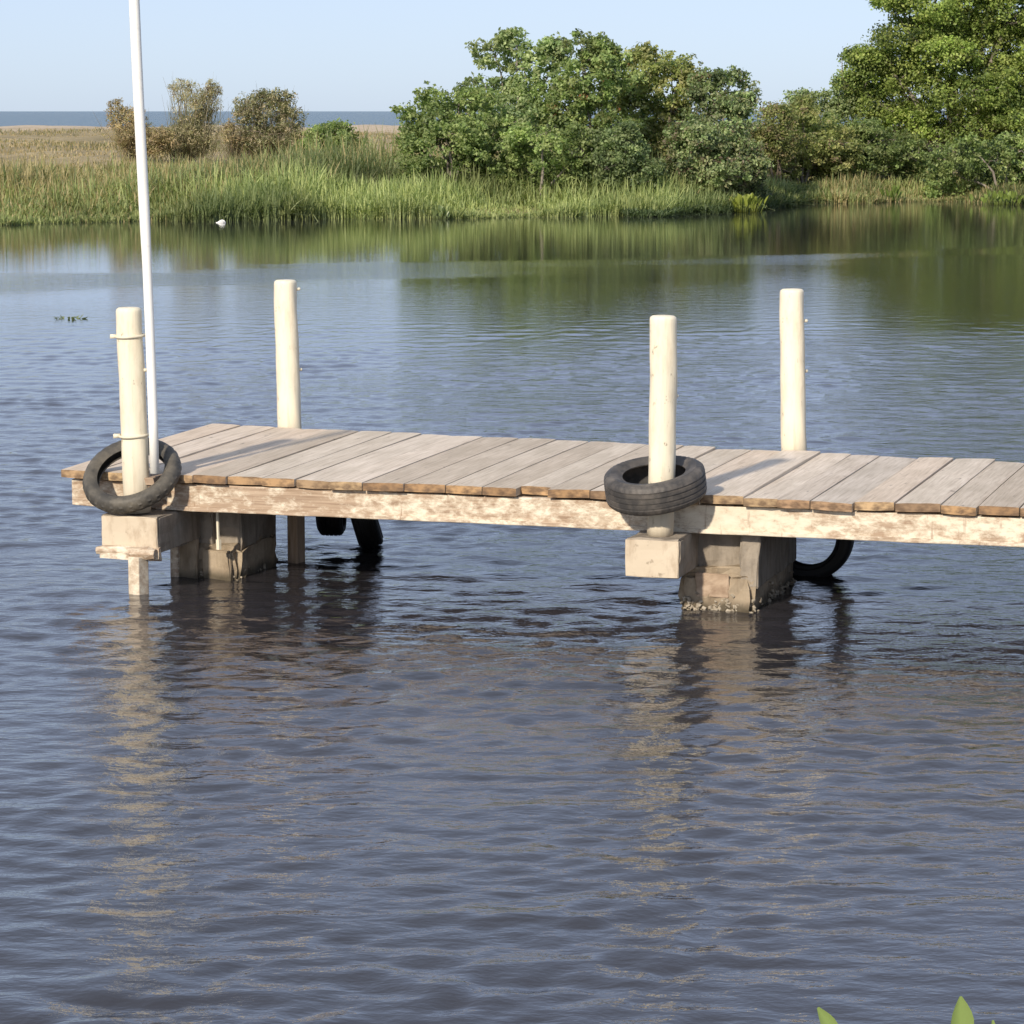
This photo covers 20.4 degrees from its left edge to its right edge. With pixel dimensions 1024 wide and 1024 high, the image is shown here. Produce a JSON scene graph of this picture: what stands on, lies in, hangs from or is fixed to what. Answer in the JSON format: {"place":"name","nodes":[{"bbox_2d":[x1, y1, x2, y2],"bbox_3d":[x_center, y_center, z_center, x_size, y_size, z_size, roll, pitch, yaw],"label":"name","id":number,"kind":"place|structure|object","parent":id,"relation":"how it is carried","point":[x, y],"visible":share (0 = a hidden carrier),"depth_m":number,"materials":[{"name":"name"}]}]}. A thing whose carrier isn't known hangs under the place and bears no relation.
{"place":"outdoors","nodes":[
{"label":"outdoors","id":0,"kind":"place"},
{"bbox_2d":[0,125,1018,221],"bbox_3d":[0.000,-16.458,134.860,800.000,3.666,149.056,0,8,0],"label":"ground","id":1,"kind":"structure","parent":0,"point":[97,138],"depth_m":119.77,"materials":[{"name":"beige plant"}]},
{"bbox_2d":[93,97,182,160],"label":"shrub","id":2,"kind":"object","parent":1,"relation":"on","point":[125,139],"visible":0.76,"depth_m":96.87,"materials":[{"name":"brown plant"}]},
{"bbox_2d":[151,77,230,162],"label":"shrub","id":3,"kind":"object","parent":1,"relation":"on","point":[200,139],"visible":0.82,"depth_m":97.83,"materials":[{"name":"brown plant"}]},
{"bbox_2d":[215,111,255,161],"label":"shrub","id":4,"kind":"object","parent":1,"relation":"on","point":[232,139],"visible":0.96,"depth_m":95.10,"materials":[{"name":"brown plant"}]},
{"bbox_2d":[226,84,308,162],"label":"shrub","id":5,"kind":"object","parent":1,"relation":"on","point":[264,100],"visible":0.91,"depth_m":95.76,"materials":[{"name":"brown plant"}]},
{"bbox_2d":[293,117,367,156],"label":"shrub","id":6,"kind":"object","parent":1,"relation":"on","point":[332,128],"visible":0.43,"depth_m":91.01,"materials":[{"name":"green plant"}]},
{"bbox_2d":[389,80,523,188],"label":"shrub","id":7,"kind":"object","parent":1,"relation":"on","point":[461,129],"visible":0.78,"depth_m":78.80,"materials":[{"name":"green plant"}]},
{"bbox_2d":[454,27,583,176],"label":"shrub","id":8,"kind":"object","parent":1,"relation":"on","point":[508,44],"visible":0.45,"depth_m":81.64,"materials":[{"name":"green plant"}]},
{"bbox_2d":[448,120,605,201],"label":"shrub","id":9,"kind":"object","parent":1,"relation":"on","point":[573,146],"visible":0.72,"depth_m":78.16,"materials":[{"name":"green plant"}]},
{"bbox_2d":[522,28,648,180],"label":"shrub","id":10,"kind":"object","parent":1,"relation":"on","point":[601,60],"visible":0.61,"depth_m":80.08,"materials":[{"name":"green plant"}]},
{"bbox_2d":[581,116,668,192],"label":"shrub","id":11,"kind":"object","parent":1,"relation":"on","point":[626,160],"visible":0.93,"depth_m":77.62,"materials":[{"name":"green plant"}]},
{"bbox_2d":[597,40,703,164],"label":"shrub","id":12,"kind":"object","parent":1,"relation":"on","point":[677,69],"visible":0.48,"depth_m":82.70,"materials":[{"name":"green plant"}]},
{"bbox_2d":[650,114,776,209],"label":"shrub","id":13,"kind":"object","parent":1,"relation":"on","point":[707,149],"visible":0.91,"depth_m":79.45,"materials":[{"name":"green plant"}]},
{"bbox_2d":[677,64,762,163],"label":"shrub","id":14,"kind":"object","parent":1,"relation":"on","point":[736,105],"visible":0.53,"depth_m":81.34,"materials":[{"name":"green plant"}]},
{"bbox_2d":[747,98,805,183],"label":"shrub","id":15,"kind":"object","parent":1,"relation":"on","point":[777,135],"visible":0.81,"depth_m":87.08,"materials":[{"name":"green plant"}]},
{"bbox_2d":[763,93,867,182],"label":"shrub","id":16,"kind":"object","parent":1,"relation":"on","point":[814,162],"visible":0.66,"depth_m":88.79,"materials":[{"name":"green plant"}]},
{"bbox_2d":[777,72,860,177],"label":"shrub","id":17,"kind":"object","parent":1,"relation":"on","point":[832,105],"visible":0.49,"depth_m":95.78,"materials":[{"name":"green plant"}]},
{"bbox_2d":[804,112,931,185],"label":"shrub","id":18,"kind":"object","parent":1,"relation":"on","point":[894,156],"visible":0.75,"depth_m":90.12,"materials":[{"name":"green plant"}]},
{"bbox_2d":[735,123,1023,166],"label":"shrub","id":19,"kind":"object","parent":1,"relation":"on","point":[923,149],"visible":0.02,"depth_m":99.51,"materials":[{"name":"green plant"}]},
{"bbox_2d":[829,0,1023,172],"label":"tree","id":20,"kind":"object","parent":1,"relation":"on","point":[959,36],"visible":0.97,"depth_m":94.69,"materials":[{"name":"green plant"}]},
{"bbox_2d":[920,130,1023,198],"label":"shrub","id":21,"kind":"object","parent":1,"relation":"on","point":[974,162],"visible":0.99,"depth_m":87.98,"materials":[{"name":"green plant"}]},
{"bbox_2d":[0,0,1022,110],"label":"sky","id":22,"kind":"structure","parent":0,"point":[56,55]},
{"bbox_2d":[0,111,1023,1023],"bbox_3d":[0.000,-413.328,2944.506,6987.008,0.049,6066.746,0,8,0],"label":"water","id":23,"kind":"structure","parent":0,"point":[434,773],"depth_m":14.19,"materials":[{"name":"liquid"}]},
{"bbox_2d":[54,315,86,318],"bbox_3d":[-5.982,-2.631,38.553,0.478,0.096,0.369,0,8,0],"label":"water plant","id":24,"kind":"object","parent":23,"relation":"on","point":[61,317],"visible":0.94,"depth_m":38.52,"materials":[{"name":"green plant"}]},
{"bbox_2d":[422,204,449,218],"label":"water plant","id":25,"kind":"object","parent":23,"relation":"on","point":[441,209],"visible":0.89,"depth_m":73.70,"materials":[{"name":"green plant"}]},
{"bbox_2d":[0,118,1023,224],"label":"reeds","id":26,"kind":"object","parent":23,"relation":"in","point":[331,183],"visible":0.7,"depth_m":76.04,"materials":[{"name":"green plant"}]},
{"bbox_2d":[61,424,1023,612],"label":"dock","id":27,"kind":"object","parent":23,"relation":"in","point":[745,521],"visible":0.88,"depth_m":16.61,"materials":[{"name":"brown wood"}]},
{"bbox_2d":[110,307,150,513],"bbox_3d":[-2.236,-0.598,16.683,0.213,1.210,0.183,-1,8,0],"label":"mooring post","id":28,"kind":"object","parent":27,"relation":"on","point":[129,335],"visible":0.96,"depth_m":16.62,"materials":[{"name":"beige paint"}]},
{"bbox_2d":[82,437,181,513],"bbox_3d":[-2.244,-0.217,16.787,0.591,0.112,0.600,2,45,15],"label":"tyre","id":29,"kind":"object","parent":27,"relation":"hanging from","point":[157,491],"visible":0.83,"depth_m":16.67,"materials":[{"name":"rubber"}]},
{"bbox_2d":[129,0,158,473],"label":"pole","id":30,"kind":"object","parent":27,"relation":"on","point":[139,113],"visible":1,"depth_m":16.44,"materials":[{"name":"white metal"}]},
{"bbox_2d":[274,279,301,428],"bbox_3d":[-1.499,-0.949,19.105,0.181,1.225,0.162,-1,8,0],"label":"mooring post","id":31,"kind":"object","parent":27,"relation":"on","point":[288,369],"visible":0.85,"depth_m":19.03,"materials":[{"name":"beige paint"}]},
{"bbox_2d":[316,516,346,535],"bbox_3d":[-1.167,-0.102,18.375,0.174,0.514,0.472,0,8,1],"label":"tyre","id":32,"kind":"object","parent":27,"relation":"hanging from","point":[331,526],"visible":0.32,"depth_m":18.24,"materials":[{"name":"black rubber"}]},
{"bbox_2d":[350,518,382,549],"bbox_3d":[-0.994,-0.066,18.384,0.172,0.624,0.547,-19,9,-3],"label":"tyre","id":33,"kind":"object","parent":27,"relation":"hanging from","point":[368,533],"visible":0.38,"depth_m":18.19,"materials":[{"name":"black rubber"}]},
{"bbox_2d":[604,456,706,515],"bbox_3d":[0.797,-0.153,15.838,0.570,0.190,0.575,5,23,33],"label":"tyre","id":34,"kind":"object","parent":27,"relation":"on","point":[629,489],"visible":0.94,"depth_m":15.64,"materials":[{"name":"rubber"}]},
{"bbox_2d":[647,315,678,536],"bbox_3d":[0.838,-0.479,15.772,0.169,1.228,0.153,0,8,0],"label":"mooring post","id":35,"kind":"object","parent":27,"relation":"on","point":[663,396],"visible":0.87,"depth_m":15.70,"materials":[{"name":"beige paint"}]},
{"bbox_2d":[779,288,807,450],"bbox_3d":[1.796,-0.810,18.121,0.182,1.227,0.161,-1,8,0],"label":"mooring post","id":36,"kind":"object","parent":27,"relation":"attached to","point":[792,321],"visible":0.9,"depth_m":18.05,"materials":[{"name":"beige paint"}]},
{"bbox_2d":[793,539,853,576],"bbox_3d":[1.788,0.113,17.252,0.560,0.617,0.226,3,7,17],"label":"tyre","id":37,"kind":"object","parent":27,"relation":"hanging from","point":[835,560],"visible":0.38,"depth_m":17.20,"materials":[{"name":"black rubber"}]},
{"bbox_2d":[615,178,839,216],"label":"water plants","id":38,"kind":"object","parent":23,"relation":"on","point":[701,209],"visible":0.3,"depth_m":77.51,"materials":[{"name":"green plant"}]},
{"bbox_2d":[722,193,768,212],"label":"water plant","id":39,"kind":"object","parent":23,"relation":"on","point":[748,201],"visible":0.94,"depth_m":78.35,"materials":[{"name":"green plant"}]},
{"bbox_2d":[880,185,902,201],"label":"water plant","id":40,"kind":"object","parent":23,"relation":"on","point":[895,189],"visible":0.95,"depth_m":87.36,"materials":[{"name":"green plant"}]},
{"bbox_2d":[964,188,1023,205],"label":"water plant","id":41,"kind":"object","parent":23,"relation":"on","point":[1009,196],"visible":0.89,"depth_m":84.66,"materials":[{"name":"green plant"}]},
{"bbox_2d":[817,996,994,1023],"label":"leafy plant","id":42,"kind":"object","parent":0,"point":[962,1013],"visible":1,"depth_m":4.39,"materials":[{"name":"plant"}]}
]}

